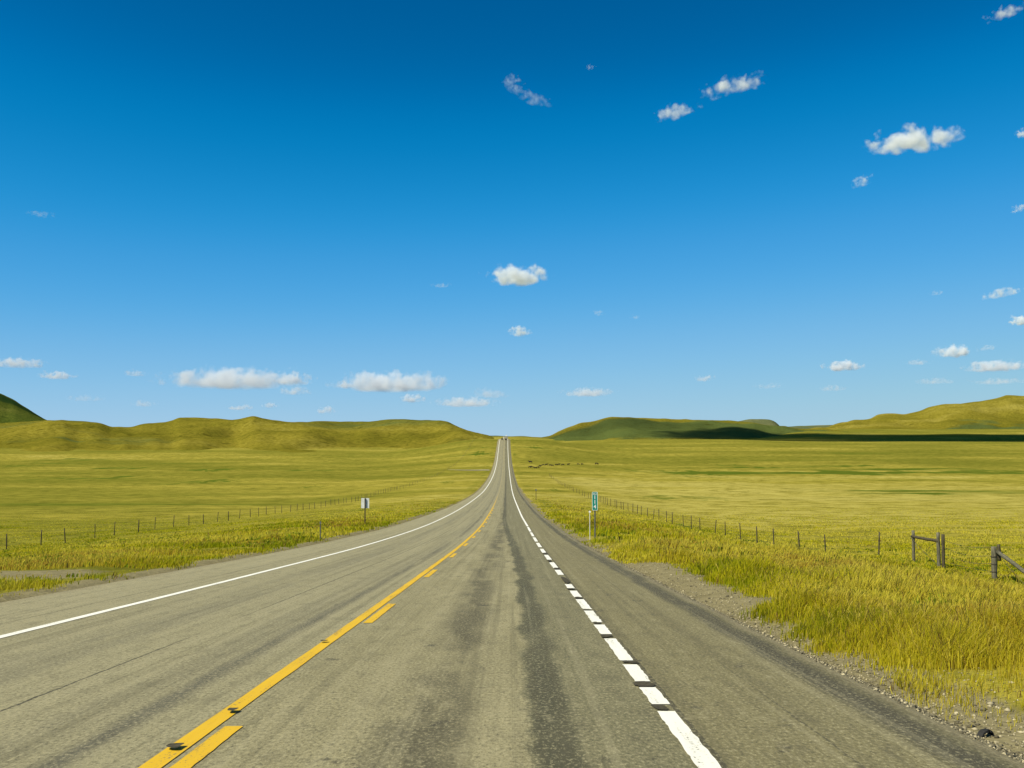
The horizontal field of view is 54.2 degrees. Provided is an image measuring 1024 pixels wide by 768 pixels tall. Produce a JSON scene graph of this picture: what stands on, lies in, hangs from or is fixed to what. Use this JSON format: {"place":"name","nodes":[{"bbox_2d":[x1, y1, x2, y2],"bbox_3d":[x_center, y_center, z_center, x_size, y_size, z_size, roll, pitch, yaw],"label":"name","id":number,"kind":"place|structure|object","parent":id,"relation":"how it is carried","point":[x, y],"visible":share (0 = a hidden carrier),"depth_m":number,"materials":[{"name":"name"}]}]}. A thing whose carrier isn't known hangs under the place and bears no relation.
{"place":"outdoors","nodes":[
{"label":"outdoors","id":0,"kind":"place"},
{"bbox_2d":[0,393,45,422],"bbox_3d":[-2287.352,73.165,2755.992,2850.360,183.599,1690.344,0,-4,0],"label":"green hill","id":1,"kind":"structure","parent":0,"point":[11,410],"depth_m":2391.73,"materials":[{"name":"green plant"}]},
{"bbox_2d":[0,416,493,451],"bbox_3d":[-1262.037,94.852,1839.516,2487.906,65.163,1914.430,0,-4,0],"label":"rolling hills","id":2,"kind":"structure","parent":0,"point":[196,433],"depth_m":1334.17,"materials":[{"name":"green plant"}]},
{"bbox_2d":[491,436,528,436],"bbox_3d":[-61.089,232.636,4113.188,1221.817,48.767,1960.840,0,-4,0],"label":"distant rise","id":3,"kind":"structure","parent":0,"point":[510,436],"depth_m":4012.75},
{"bbox_2d":[0,437,1023,767],"bbox_3d":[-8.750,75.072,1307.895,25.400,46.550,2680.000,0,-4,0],"label":"road","id":4,"kind":"structure","parent":0,"point":[486,647],"depth_m":9.76,"materials":[{"name":"grey asphalt"}]},
{"bbox_2d":[0,441,499,637],"bbox_3d":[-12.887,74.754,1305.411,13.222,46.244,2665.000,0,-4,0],"label":"edge line","id":5,"kind":"object","parent":4,"relation":"on","point":[38,627],"visible":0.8,"depth_m":18.68,"materials":[{"name":"white paint"}]},
{"bbox_2d":[138,437,505,767],"bbox_3d":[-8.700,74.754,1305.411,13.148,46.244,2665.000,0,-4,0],"label":"line","id":6,"kind":"object","parent":4,"relation":"on","point":[169,754],"visible":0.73,"depth_m":8.79,"materials":[{"name":"yellow paint"}]},
{"bbox_2d":[169,508,493,767],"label":"passing dashes","id":7,"kind":"object","parent":4,"relation":"on","point":[203,750],"visible":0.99,"depth_m":6.76,"materials":[{"name":"yellow paint"}]},
{"bbox_2d":[166,553,668,747],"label":"tar patches","id":8,"kind":"object","parent":4,"relation":"on","point":[638,683],"visible":1,"depth_m":9.01,"materials":[{"name":"black asphalt"}]},
{"bbox_2d":[508,458,720,767],"bbox_3d":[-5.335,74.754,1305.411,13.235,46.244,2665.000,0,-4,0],"label":"edge line","id":9,"kind":"object","parent":4,"relation":"on","point":[696,750],"visible":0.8,"depth_m":8.32,"materials":[{"name":"white paint"}]},
{"bbox_2d":[0,429,1023,756],"bbox_3d":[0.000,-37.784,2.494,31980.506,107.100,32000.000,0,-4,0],"label":"ground","id":10,"kind":"structure","parent":0,"point":[940,473],"depth_m":371.81,"materials":[{"name":"green plant"}]},
{"bbox_2d":[0,539,302,596],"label":"grass","id":11,"kind":"structure","parent":10,"relation":"on","point":[143,557],"depth_m":30.37,"materials":[{"name":"plant"}]},
{"bbox_2d":[0,497,458,554],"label":"grass","id":12,"kind":"structure","parent":10,"relation":"on","point":[347,524],"depth_m":76.53,"materials":[{"name":"plant"}]},
{"bbox_2d":[0,454,464,548],"bbox_3d":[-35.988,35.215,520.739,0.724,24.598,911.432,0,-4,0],"label":"wire fence","id":13,"kind":"object","parent":10,"relation":"on","point":[40,541],"visible":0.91,"depth_m":121.50,"materials":[{"name":"brown wood"}]},
{"bbox_2d":[361,498,368,522],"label":"sign back","id":14,"kind":"object","parent":10,"relation":"on","point":[364,503],"visible":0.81,"depth_m":75.60,"materials":[{"name":"white metal"}]},
{"bbox_2d":[549,473,879,555],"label":"wire fence","id":15,"kind":"object","parent":10,"relation":"on","point":[878,551],"visible":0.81,"depth_m":76.40,"materials":[{"name":"brown wood"}]},
{"bbox_2d":[525,495,1023,576],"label":"grass","id":16,"kind":"structure","parent":10,"relation":"on","point":[607,525],"depth_m":78.66,"materials":[{"name":"plant"}]},
{"bbox_2d":[570,534,1023,762],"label":"gravel","id":17,"kind":"structure","parent":10,"relation":"on","point":[962,730],"depth_m":9.57,"materials":[{"name":"grey gravel"}]},
{"bbox_2d":[592,492,597,538],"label":"mile marker","id":18,"kind":"object","parent":17,"relation":"on","point":[594,501],"visible":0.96,"depth_m":49.70,"materials":[{"name":"green metal"}]},
{"bbox_2d":[977,728,993,736],"bbox_3d":[3.585,2.637,7.560,0.151,0.062,0.058,5,0,-28],"label":"rubber scrap","id":19,"kind":"object","parent":17,"relation":"on","point":[982,732],"visible":0.99,"depth_m":7.54,"materials":[{"name":"black rubber"}]},
{"bbox_2d":[603,537,1023,730],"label":"grass","id":20,"kind":"structure","parent":10,"relation":"on","point":[950,620],"depth_m":14.92,"materials":[{"name":"plant"}]},
{"bbox_2d":[910,530,944,568],"bbox_3d":[16.985,6.985,41.042,0.316,1.992,2.785,0,-4,-3],"label":"fence brace","id":21,"kind":"object","parent":10,"relation":"on","point":[914,537],"visible":0.82,"depth_m":39.83,"materials":[{"name":"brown wood"}]},
{"bbox_2d":[944,540,990,571],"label":"wire gate","id":22,"kind":"structure","parent":21,"relation":"attached to","point":[969,555],"depth_m":36.75,"materials":[{"name":"grey metal"}]},
{"bbox_2d":[990,544,1023,579],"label":"corner post","id":23,"kind":"object","parent":10,"relation":"on","point":[995,551],"visible":0.9,"depth_m":34.77,"materials":[{"name":"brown wood"}]},
{"bbox_2d":[0,0,1023,436],"label":"sky","id":24,"kind":"structure","parent":0,"point":[531,218],"materials":[{"name":"blue"}]},
{"bbox_2d":[541,417,868,440],"bbox_3d":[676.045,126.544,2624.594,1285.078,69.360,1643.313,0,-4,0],"label":"mesa","id":25,"kind":"structure","parent":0,"point":[611,428],"depth_m":2167.97,"materials":[{"name":"green plant"}]},
{"bbox_2d":[740,419,778,425],"bbox_3d":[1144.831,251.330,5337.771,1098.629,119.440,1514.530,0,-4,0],"label":"mesa","id":26,"kind":"structure","parent":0,"point":[766,422],"depth_m":5098.17,"materials":[{"name":"green plant"}]},
{"bbox_2d":[790,425,831,428],"bbox_3d":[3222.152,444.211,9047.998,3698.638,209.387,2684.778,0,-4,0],"label":"distant ridge","id":27,"kind":"structure","parent":0,"point":[806,427],"depth_m":9279.89,"materials":[{"name":"green plant"}]},
{"bbox_2d":[810,395,1023,428],"bbox_3d":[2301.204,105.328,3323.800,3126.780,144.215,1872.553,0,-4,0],"label":"ridge hill","id":28,"kind":"structure","parent":0,"point":[1005,412],"depth_m":2898.63,"materials":[{"name":"green plant"}]}
]}

